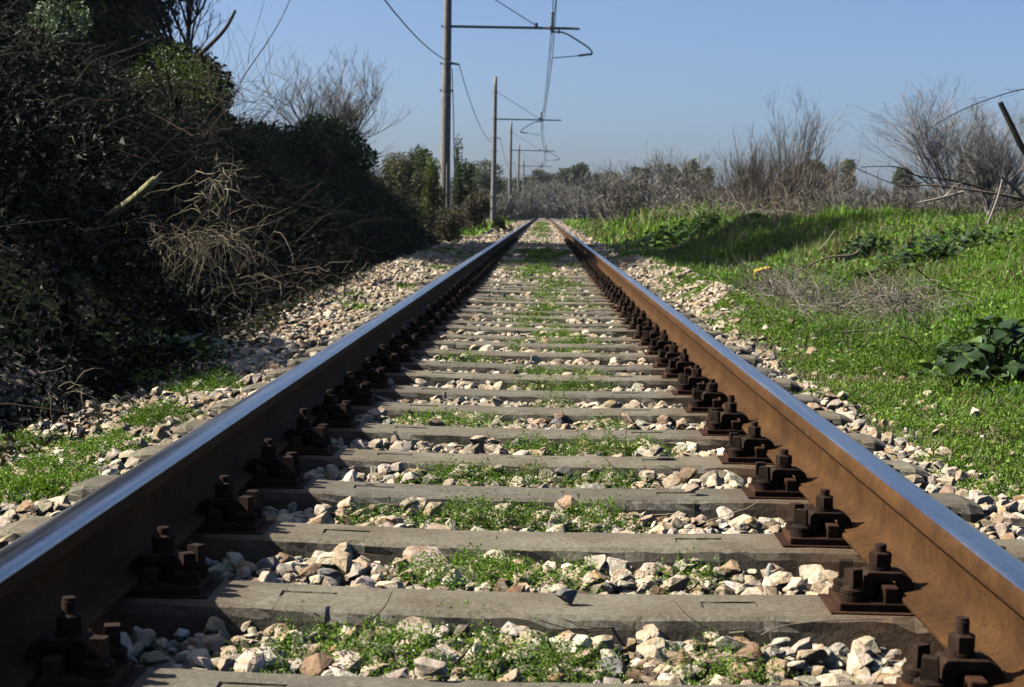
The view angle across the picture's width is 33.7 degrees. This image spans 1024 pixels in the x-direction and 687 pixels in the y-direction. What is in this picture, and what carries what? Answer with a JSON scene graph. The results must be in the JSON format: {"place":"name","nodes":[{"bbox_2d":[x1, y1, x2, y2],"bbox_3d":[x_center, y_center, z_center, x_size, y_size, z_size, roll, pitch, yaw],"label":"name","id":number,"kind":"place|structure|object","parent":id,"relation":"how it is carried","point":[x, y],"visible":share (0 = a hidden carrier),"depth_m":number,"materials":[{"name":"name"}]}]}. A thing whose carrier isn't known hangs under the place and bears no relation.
{"place":"outdoors","nodes":[
{"label":"outdoors","id":0,"kind":"place"},
{"bbox_2d":[0,120,1021,405],"bbox_3d":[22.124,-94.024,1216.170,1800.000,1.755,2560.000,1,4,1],"label":"ground","id":1,"kind":"structure","parent":0,"point":[48,304],"depth_m":9.47,"materials":[{"name":"soil"}]},
{"bbox_2d":[0,0,106,118],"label":"ivy clad tree","id":2,"kind":"object","parent":1,"relation":"on","point":[91,36],"visible":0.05,"depth_m":25.10,"materials":[{"name":"green plant"}]},
{"bbox_2d":[24,0,93,113],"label":"ivy bush","id":3,"kind":"object","parent":1,"relation":"on","point":[56,22],"visible":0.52,"depth_m":16.92,"materials":[{"name":"green plant"}]},
{"bbox_2d":[0,218,197,435],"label":"bramble thicket","id":4,"kind":"object","parent":1,"relation":"on","point":[32,358],"visible":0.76,"depth_m":6.61,"materials":[{"name":"brown plant"}]},
{"bbox_2d":[28,0,194,84],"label":"ivy clad tree","id":5,"kind":"object","parent":1,"relation":"on","point":[113,14],"visible":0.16,"depth_m":30.20,"materials":[{"name":"green plant"}]},
{"bbox_2d":[0,30,315,401],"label":"bramble thicket","id":6,"kind":"object","parent":1,"relation":"on","point":[18,204],"visible":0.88,"depth_m":8.22,"materials":[{"name":"green plant"}]},
{"bbox_2d":[0,115,132,314],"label":"dead bramble tangle","id":7,"kind":"object","parent":6,"relation":"hanging from","point":[91,207],"visible":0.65,"depth_m":8.02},
{"bbox_2d":[84,171,161,237],"bbox_3d":[-1.909,-0.674,8.253,0.624,0.332,0.046,5,6,43],"label":"broken tree branch","id":8,"kind":"object","parent":6,"relation":"attached to","point":[138,194],"visible":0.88,"depth_m":8.18,"materials":[{"name":"brown wood"}]},
{"bbox_2d":[0,0,340,334],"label":"bramble thicket","id":9,"kind":"object","parent":1,"relation":"on","point":[209,293],"visible":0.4,"depth_m":12.26,"materials":[{"name":"green plant"}]},
{"bbox_2d":[107,177,292,299],"bbox_3d":[-1.858,-0.614,9.934,1.004,0.751,0.952,-2,5,-35],"label":"dead bramble tangle","id":10,"kind":"object","parent":9,"relation":"hanging from","point":[202,240],"visible":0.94,"depth_m":9.90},
{"bbox_2d":[145,141,273,220],"bbox_3d":[-1.800,-0.982,10.138,0.649,0.500,0.720,4,5,34],"label":"dead bramble tangle","id":11,"kind":"object","parent":10,"relation":"on","point":[217,184],"visible":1,"depth_m":10.16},
{"bbox_2d":[120,0,232,53],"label":"bare tree","id":12,"kind":"object","parent":1,"relation":"on","point":[189,21],"visible":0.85,"depth_m":26.57,"materials":[{"name":"brown plant"}]},
{"bbox_2d":[0,0,369,300],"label":"bramble thicket","id":13,"kind":"object","parent":1,"relation":"on","point":[137,120],"visible":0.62,"depth_m":15.51,"materials":[{"name":"green plant"}]},
{"bbox_2d":[128,40,234,111],"bbox_3d":[-3.196,-2.605,16.394,1.531,0.693,0.762,5,6,44],"label":"ivy bush","id":14,"kind":"object","parent":13,"relation":"on","point":[175,102],"visible":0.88,"depth_m":16.36,"materials":[{"name":"green plant"}]},
{"bbox_2d":[140,0,331,137],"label":"bramble shoots","id":15,"kind":"object","parent":13,"relation":"attached to","point":[223,97],"visible":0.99,"depth_m":15.43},
{"bbox_2d":[132,38,242,168],"bbox_3d":[-4.870,-3.569,25.139,1.553,2.006,3.420,-1,5,-23],"label":"ivy mass","id":16,"kind":"object","parent":1,"relation":"on","point":[156,44],"visible":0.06,"depth_m":24.67,"materials":[{"name":"green plant"}]},
{"bbox_2d":[0,26,397,277],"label":"bramble thicket","id":17,"kind":"object","parent":1,"relation":"on","point":[290,233],"visible":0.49,"depth_m":20.88,"materials":[{"name":"green plant"}]},
{"bbox_2d":[0,144,443,467],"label":"leaf litter","id":18,"kind":"object","parent":1,"relation":"on","point":[275,309],"visible":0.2,"depth_m":8.96,"materials":[{"name":"plant"}]},
{"bbox_2d":[101,53,445,260],"bbox_3d":[-4.266,-2.614,26.664,6.891,3.830,8.243,1,4,1],"label":"bramble thicket","id":19,"kind":"object","parent":1,"relation":"on","point":[336,192],"visible":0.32,"depth_m":25.37,"materials":[{"name":"green plant"}]},
{"bbox_2d":[218,235,390,314],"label":"dead twigs","id":20,"kind":"object","parent":1,"relation":"on","point":[299,287],"visible":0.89,"depth_m":12.06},
{"bbox_2d":[232,46,411,143],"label":"bare tree","id":21,"kind":"object","parent":1,"relation":"on","point":[350,116],"visible":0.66,"depth_m":45.36,"materials":[{"name":"grey plant"}]},
{"bbox_2d":[266,113,380,179],"bbox_3d":[-2.991,-3.291,28.385,1.135,1.104,4.528,2,5,14],"label":"ivy bush","id":22,"kind":"object","parent":1,"relation":"on","point":[356,153],"visible":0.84,"depth_m":27.80,"materials":[{"name":"green plant"}]},
{"bbox_2d":[252,90,445,249],"bbox_3d":[-4.469,-2.972,33.391,6.650,4.226,9.094,1,4,1],"label":"bramble thicket","id":23,"kind":"object","parent":1,"relation":"on","point":[396,215],"visible":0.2,"depth_m":32.59,"materials":[{"name":"green plant"}]},
{"bbox_2d":[248,105,469,242],"bbox_3d":[-4.438,-3.698,41.173,6.885,4.053,9.995,1,4,1],"label":"bramble thicket","id":24,"kind":"object","parent":1,"relation":"on","point":[424,227],"visible":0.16,"depth_m":39.01,"materials":[{"name":"green plant"}]},
{"bbox_2d":[380,151,413,198],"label":"bush","id":25,"kind":"object","parent":1,"relation":"on","point":[405,163],"visible":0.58,"depth_m":55.45,"materials":[{"name":"green plant"}]},
{"bbox_2d":[404,144,437,202],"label":"evergreen bush","id":26,"kind":"object","parent":1,"relation":"on","point":[418,157],"visible":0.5,"depth_m":61.00,"materials":[{"name":"green plant"}]},
{"bbox_2d":[367,161,482,237],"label":"bramble thicket","id":27,"kind":"object","parent":1,"relation":"on","point":[420,201],"visible":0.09,"depth_m":47.72,"materials":[{"name":"green plant"}]},
{"bbox_2d":[418,156,447,228],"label":"bush","id":28,"kind":"object","parent":1,"relation":"on","point":[430,172],"visible":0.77,"depth_m":46.59,"materials":[{"name":"green plant"}]},
{"bbox_2d":[432,205,467,241],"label":"bush","id":29,"kind":"object","parent":1,"relation":"on","point":[457,219],"visible":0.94,"depth_m":39.54,"materials":[{"name":"green plant"}]},
{"bbox_2d":[452,134,464,210],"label":"young conifer","id":30,"kind":"object","parent":1,"relation":"on","point":[458,184],"visible":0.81,"depth_m":59.63,"materials":[{"name":"green plant"}]},
{"bbox_2d":[452,158,478,228],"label":"evergreen bush","id":31,"kind":"object","parent":1,"relation":"on","point":[470,187],"visible":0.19,"depth_m":63.56,"materials":[{"name":"green plant"}]},
{"bbox_2d":[460,191,491,230],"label":"bush","id":32,"kind":"object","parent":1,"relation":"on","point":[479,204],"visible":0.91,"depth_m":57.59,"materials":[{"name":"green plant"}]},
{"bbox_2d":[465,157,505,198],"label":"evergreen tree","id":33,"kind":"object","parent":1,"relation":"on","point":[483,182],"visible":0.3,"depth_m":133.46,"materials":[{"name":"green plant"}]},
{"bbox_2d":[477,188,528,222],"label":"scrub bush","id":34,"kind":"object","parent":1,"relation":"on","point":[506,206],"visible":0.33,"depth_m":118.49,"materials":[{"name":"grey plant"}]},
{"bbox_2d":[0,218,1023,684],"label":"track bed","id":35,"kind":"object","parent":1,"relation":"on","point":[14,380],"visible":0.06,"depth_m":6.97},
{"bbox_2d":[85,312,245,365],"bbox_3d":[-1.766,-0.007,8.704,0.899,0.265,0.928,1,4,1],"label":"broad leaved plant","id":36,"kind":"object","parent":35,"relation":"on","point":[183,336],"visible":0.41,"depth_m":8.67,"materials":[{"name":"green plant"}]},
{"bbox_2d":[0,221,1023,686],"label":"ballast","id":37,"kind":"structure","parent":35,"relation":"on","point":[842,663],"depth_m":4.06,"materials":[{"name":"gravel"}]},
{"bbox_2d":[38,367,129,427],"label":"dead twigs","id":38,"kind":"object","parent":37,"relation":"on","point":[89,396],"visible":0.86,"depth_m":5.93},
{"bbox_2d":[413,656,446,676],"bbox_3d":[-0.120,0.485,2.540,0.054,0.027,0.036,2,5,15],"label":"stone","id":39,"kind":"object","parent":37,"relation":"on","point":[426,666],"visible":1,"depth_m":2.53,"materials":[{"name":"stone"}]},
{"bbox_2d":[196,346,988,686],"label":"dry stalks","id":40,"kind":"object","parent":37,"relation":"on","point":[582,582],"visible":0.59,"depth_m":2.90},
{"bbox_2d":[0,221,1023,686],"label":"weeds","id":41,"kind":"object","parent":35,"relation":"on","point":[40,483],"visible":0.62,"depth_m":5.03,"materials":[{"name":"green plant"}]},
{"bbox_2d":[0,475,1023,581],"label":"railway sleeper","id":42,"kind":"object","parent":35,"relation":"on","point":[245,528],"visible":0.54,"depth_m":3.58,"materials":[{"name":"concrete"}]},
{"bbox_2d":[25,596,1003,686],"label":"railway sleeper","id":43,"kind":"object","parent":35,"relation":"on","point":[77,656],"visible":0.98,"depth_m":2.44,"materials":[{"name":"concrete"}]},
{"bbox_2d":[40,524,1005,659],"bbox_3d":[0.011,0.486,3.052,2.260,0.283,0.270,1,4,1],"label":"railway sleeper","id":44,"kind":"object","parent":35,"relation":"on","point":[170,593],"visible":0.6,"depth_m":2.98,"materials":[{"name":"concrete"}]},
{"bbox_2d":[68,438,983,525],"bbox_3d":[0.033,0.394,4.248,2.260,0.283,0.270,1,4,1],"label":"railway sleeper","id":45,"kind":"object","parent":35,"relation":"on","point":[278,482],"visible":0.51,"depth_m":4.18,"materials":[{"name":"concrete"}]},
{"bbox_2d":[128,408,927,487],"bbox_3d":[0.043,0.346,4.849,2.260,0.293,0.270,1,4,1],"label":"railway sleeper","id":46,"kind":"object","parent":35,"relation":"on","point":[313,447],"visible":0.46,"depth_m":4.79,"materials":[{"name":"concrete"}]},
{"bbox_2d":[173,390,885,451],"bbox_3d":[0.054,0.299,5.442,2.260,0.293,0.270,1,4,1],"label":"railway sleeper","id":47,"kind":"object","parent":35,"relation":"on","point":[342,422],"visible":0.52,"depth_m":5.38,"materials":[{"name":"concrete"}]},
{"bbox_2d":[210,371,850,429],"bbox_3d":[0.065,0.255,6.042,2.260,0.283,0.270,1,4,1],"label":"railway sleeper","id":48,"kind":"object","parent":35,"relation":"on","point":[361,399],"visible":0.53,"depth_m":5.98,"materials":[{"name":"concrete"}]},
{"bbox_2d":[241,358,821,406],"bbox_3d":[0.076,0.211,6.641,2.260,0.283,0.270,1,4,1],"label":"railway sleeper","id":49,"kind":"object","parent":35,"relation":"on","point":[380,385],"visible":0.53,"depth_m":6.57,"materials":[{"name":"concrete"}]},
{"bbox_2d":[266,343,799,393],"bbox_3d":[0.087,0.154,7.240,2.260,0.293,0.270,1,4,1],"label":"railway sleeper","id":50,"kind":"object","parent":35,"relation":"on","point":[396,373],"visible":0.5,"depth_m":7.16,"materials":[{"name":"concrete"}]},
{"bbox_2d":[287,333,779,376],"bbox_3d":[0.098,0.117,7.825,2.260,0.293,0.270,1,4,1],"label":"railway sleeper","id":51,"kind":"object","parent":35,"relation":"on","point":[406,360],"visible":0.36,"depth_m":7.75,"materials":[{"name":"concrete"}]},
{"bbox_2d":[305,325,762,366],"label":"railway sleeper","id":52,"kind":"object","parent":35,"relation":"on","point":[417,350],"visible":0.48,"depth_m":8.35,"materials":[{"name":"concrete"}]},
{"bbox_2d":[359,300,709,329],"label":"railway sleeper","id":53,"kind":"object","parent":35,"relation":"on","point":[447,321],"visible":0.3,"depth_m":10.77,"materials":[{"name":"concrete"}]},
{"bbox_2d":[322,319,747,354],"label":"railway sleeper","id":54,"kind":"object","parent":35,"relation":"on","point":[426,341],"visible":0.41,"depth_m":8.97,"materials":[{"name":"concrete"}]},
{"bbox_2d":[336,314,734,345],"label":"railway sleeper","id":55,"kind":"object","parent":35,"relation":"on","point":[433,334],"visible":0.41,"depth_m":9.58,"materials":[{"name":"concrete"}]},
{"bbox_2d":[348,304,723,337],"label":"railway sleeper","id":56,"kind":"object","parent":35,"relation":"on","point":[439,325],"visible":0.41,"depth_m":10.16,"materials":[{"name":"concrete"}]},
{"bbox_2d":[368,297,703,323],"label":"railway sleeper","id":57,"kind":"object","parent":35,"relation":"on","point":[451,315],"visible":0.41,"depth_m":11.35,"materials":[{"name":"concrete"}]},
{"bbox_2d":[377,292,695,317],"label":"railway sleeper","id":58,"kind":"object","parent":35,"relation":"on","point":[561,313],"visible":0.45,"depth_m":11.96,"materials":[{"name":"concrete"}]},
{"bbox_2d":[392,285,681,308],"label":"railway sleeper","id":59,"kind":"object","parent":35,"relation":"on","point":[477,302],"visible":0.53,"depth_m":13.14,"materials":[{"name":"concrete"}]},
{"bbox_2d":[385,288,688,312],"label":"railway sleeper","id":60,"kind":"object","parent":35,"relation":"on","point":[460,305],"visible":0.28,"depth_m":12.56,"materials":[{"name":"concrete"}]},
{"bbox_2d":[399,281,674,302],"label":"railway sleeper","id":61,"kind":"object","parent":35,"relation":"on","point":[606,299],"visible":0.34,"depth_m":13.76,"materials":[{"name":"concrete"}]},
{"bbox_2d":[405,280,669,299],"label":"railway sleeper","id":62,"kind":"object","parent":35,"relation":"on","point":[613,285],"visible":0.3,"depth_m":14.36,"materials":[{"name":"concrete"}]},
{"bbox_2d":[410,275,665,296],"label":"railway sleeper","id":63,"kind":"object","parent":35,"relation":"on","point":[506,292],"visible":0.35,"depth_m":14.94,"materials":[{"name":"concrete"}]},
{"bbox_2d":[422,273,653,289],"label":"railway sleeper","id":64,"kind":"object","parent":35,"relation":"on","point":[596,287],"visible":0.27,"depth_m":16.15,"materials":[{"name":"concrete"}]},
{"bbox_2d":[416,273,660,292],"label":"railway sleeper","id":65,"kind":"object","parent":35,"relation":"on","point":[524,289],"visible":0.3,"depth_m":15.55,"materials":[{"name":"concrete"}]},
{"bbox_2d":[425,270,651,287],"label":"railway sleeper","id":66,"kind":"object","parent":35,"relation":"on","point":[522,284],"visible":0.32,"depth_m":16.73,"materials":[{"name":"concrete"}]},
{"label":"railway sleeper","id":67,"kind":"object","parent":35,"relation":"on","visible":0},
{"bbox_2d":[0,218,535,686],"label":"rail","id":68,"kind":"object","parent":67,"relation":"on","point":[86,550],"visible":0.71,"depth_m":3.36,"materials":[{"name":"metal"}]},
{"bbox_2d":[549,218,1023,686],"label":"rail","id":69,"kind":"object","parent":67,"relation":"on","point":[952,565],"visible":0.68,"depth_m":3.42,"materials":[{"name":"metal"}]},
{"bbox_2d":[439,0,592,210],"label":"overhead line pole","id":70,"kind":"object","parent":1,"relation":"on","point":[447,26],"visible":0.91,"depth_m":50.48,"materials":[{"name":"metal"}]},
{"bbox_2d":[489,185,559,219],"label":"scrub bush","id":71,"kind":"object","parent":1,"relation":"on","point":[531,204],"visible":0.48,"depth_m":168.60,"materials":[{"name":"grey plant"}]},
{"bbox_2d":[490,76,560,220],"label":"overhead line pole","id":72,"kind":"object","parent":1,"relation":"on","point":[494,137],"visible":0.94,"depth_m":100.31,"materials":[{"name":"metal"}]},
{"bbox_2d":[508,122,558,198],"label":"overhead line pole","id":73,"kind":"object","parent":1,"relation":"on","point":[510,162],"visible":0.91,"depth_m":150.10,"materials":[{"name":"metal"}]},
{"bbox_2d":[521,180,609,218],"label":"scrub bush","id":74,"kind":"object","parent":1,"relation":"on","point":[548,203],"visible":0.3,"depth_m":197.08,"materials":[{"name":"grey plant"}]},
{"bbox_2d":[567,162,591,191],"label":"tree","id":75,"kind":"object","parent":1,"relation":"on","point":[575,175],"visible":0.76,"depth_m":257.52,"materials":[{"name":"green plant"}]},
{"bbox_2d":[552,189,613,218],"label":"scrub bush","id":76,"kind":"object","parent":1,"relation":"on","point":[570,210],"visible":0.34,"depth_m":148.12,"materials":[{"name":"grey plant"}]},
{"bbox_2d":[379,166,813,219],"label":"undergrowth","id":77,"kind":"object","parent":1,"relation":"on","point":[673,201],"visible":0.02,"depth_m":49.71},
{"bbox_2d":[575,190,623,220],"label":"scrub bush","id":78,"kind":"object","parent":1,"relation":"on","point":[592,212],"visible":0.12,"depth_m":94.19,"materials":[{"name":"grey plant"}]},
{"bbox_2d":[576,155,693,222],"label":"scrub bush","id":79,"kind":"object","parent":1,"relation":"on","point":[632,194],"visible":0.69,"depth_m":63.30,"materials":[{"name":"brown plant"}]},
{"bbox_2d":[593,143,722,216],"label":"scrub bush","id":80,"kind":"object","parent":1,"relation":"on","point":[658,174],"visible":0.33,"depth_m":78.91,"materials":[{"name":"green plant"}]},
{"bbox_2d":[588,220,732,252],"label":"broad leaved plant","id":81,"kind":"object","parent":1,"relation":"on","point":[658,237],"visible":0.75,"depth_m":33.39,"materials":[{"name":"green plant"}]},
{"bbox_2d":[685,211,722,236],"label":"leafy plant","id":82,"kind":"object","parent":1,"relation":"on","point":[701,220],"visible":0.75,"depth_m":32.56,"materials":[{"name":"green plant"}]},
{"bbox_2d":[654,186,760,217],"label":"scrub bush","id":83,"kind":"object","parent":1,"relation":"on","point":[714,198],"visible":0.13,"depth_m":49.35,"materials":[{"name":"grey plant"}]},
{"bbox_2d":[587,167,866,235],"bbox_3d":[6.168,-3.091,40.061,7.189,2.224,5.430,-1,5,-29],"label":"dead bramble tangle","id":84,"kind":"object","parent":1,"relation":"on","point":[770,209],"visible":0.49,"depth_m":39.46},
{"bbox_2d":[459,195,1023,492],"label":"grass","id":85,"kind":"structure","parent":1,"relation":"on","point":[984,278],"depth_m":14.00,"materials":[{"name":"plant"}]},
{"bbox_2d":[672,84,869,216],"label":"coppiced bush","id":86,"kind":"object","parent":1,"relation":"on","point":[759,176],"visible":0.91,"depth_m":41.45,"materials":[{"name":"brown plant"}]},
{"bbox_2d":[703,249,864,334],"bbox_3d":[1.666,-0.352,10.557,0.969,0.505,1.984,0,5,-11],"label":"dead grass patch","id":87,"kind":"object","parent":1,"relation":"on","point":[772,283],"visible":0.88,"depth_m":10.47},
{"bbox_2d":[736,267,882,333],"bbox_3d":[1.760,-0.217,9.387,0.805,0.385,1.892,1,4,-7],"label":"dead grass patch","id":88,"kind":"object","parent":1,"relation":"on","point":[821,306],"visible":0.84,"depth_m":9.35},
{"bbox_2d":[770,150,878,209],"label":"scrub bush","id":89,"kind":"object","parent":1,"relation":"on","point":[832,185],"visible":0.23,"depth_m":47.30,"materials":[{"name":"brown plant"}]},
{"bbox_2d":[794,183,903,214],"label":"scrub bush","id":90,"kind":"object","parent":1,"relation":"on","point":[828,197],"visible":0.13,"depth_m":39.52,"materials":[{"name":"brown plant"}]},
{"bbox_2d":[826,231,902,266],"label":"broad leaved plant","id":91,"kind":"object","parent":1,"relation":"on","point":[868,247],"visible":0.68,"depth_m":17.67,"materials":[{"name":"green plant"}]},
{"bbox_2d":[834,175,929,212],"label":"scrub bush","id":92,"kind":"object","parent":1,"relation":"on","point":[845,201],"visible":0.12,"depth_m":33.72,"materials":[{"name":"brown plant"}]},
{"bbox_2d":[805,257,995,344],"bbox_3d":[2.015,-0.230,8.941,0.946,0.474,1.588,1,4,1],"label":"dead grass patch","id":93,"kind":"object","parent":1,"relation":"on","point":[901,300],"visible":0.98,"depth_m":8.75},
{"bbox_2d":[891,166,920,193],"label":"tree","id":94,"kind":"object","parent":1,"relation":"on","point":[901,179],"visible":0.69,"depth_m":148.25,"materials":[{"name":"green plant"}]},
{"bbox_2d":[866,180,966,211],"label":"scrub bush","id":95,"kind":"object","parent":1,"relation":"on","point":[910,203],"visible":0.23,"depth_m":29.69,"materials":[{"name":"brown plant"}]},
{"bbox_2d":[819,226,1021,296],"bbox_3d":[3.574,-0.664,14.492,1.878,0.698,1.401,2,5,11],"label":"broad leaved plant","id":96,"kind":"object","parent":1,"relation":"on","point":[927,248],"visible":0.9,"depth_m":14.32,"materials":[{"name":"green plant"}]},
{"bbox_2d":[838,71,1023,200],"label":"bare tree","id":97,"kind":"object","parent":1,"relation":"on","point":[937,162],"visible":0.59,"depth_m":40.53,"materials":[{"name":"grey plant"}]},
{"bbox_2d":[854,167,1022,215],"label":"fallen branch","id":98,"kind":"object","parent":1,"relation":"on","point":[990,192],"visible":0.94,"depth_m":15.85,"materials":[{"name":"wood"}]},
{"bbox_2d":[863,157,1023,203],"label":"fallen branch","id":99,"kind":"object","parent":1,"relation":"on","point":[961,182],"visible":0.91,"depth_m":17.34,"materials":[{"name":"wood"}]},
{"bbox_2d":[913,188,980,212],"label":"scrub bush","id":100,"kind":"object","parent":1,"relation":"on","point":[945,202],"visible":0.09,"depth_m":26.70,"materials":[{"name":"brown plant"}]},
{"bbox_2d":[899,314,1023,396],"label":"broad leaved plant","id":101,"kind":"object","parent":1,"relation":"on","point":[983,355],"visible":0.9,"depth_m":7.56,"materials":[{"name":"green plant"}]},
{"bbox_2d":[916,88,1023,149],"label":"arching shoot","id":102,"kind":"object","parent":1,"relation":"on","point":[970,111],"visible":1,"depth_m":14.81,"materials":[{"name":"brown plant"}]},
{"bbox_2d":[932,98,1023,214],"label":"bare tree","id":103,"kind":"object","parent":1,"relation":"on","point":[988,170],"visible":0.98,"depth_m":20.83,"materials":[{"name":"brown plant"}]},
{"bbox_2d":[943,175,1022,212],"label":"scrub bush","id":104,"kind":"object","parent":1,"relation":"on","point":[978,204],"visible":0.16,"depth_m":24.70,"materials":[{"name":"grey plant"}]},
{"bbox_2d":[992,174,1023,213],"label":"scrub bush","id":105,"kind":"object","parent":1,"relation":"on","point":[1021,208],"visible":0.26,"depth_m":23.65,"materials":[{"name":"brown plant"}]},
{"bbox_2d":[142,0,1023,196],"label":"sky","id":106,"kind":"structure","parent":0,"point":[680,73],"materials":[{"name":"blue"}]},
{"bbox_2d":[998,101,1023,155],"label":"broken limb","id":107,"kind":"object","parent":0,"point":[1012,127],"visible":1,"depth_m":14.80,"materials":[{"name":"brown plant"}]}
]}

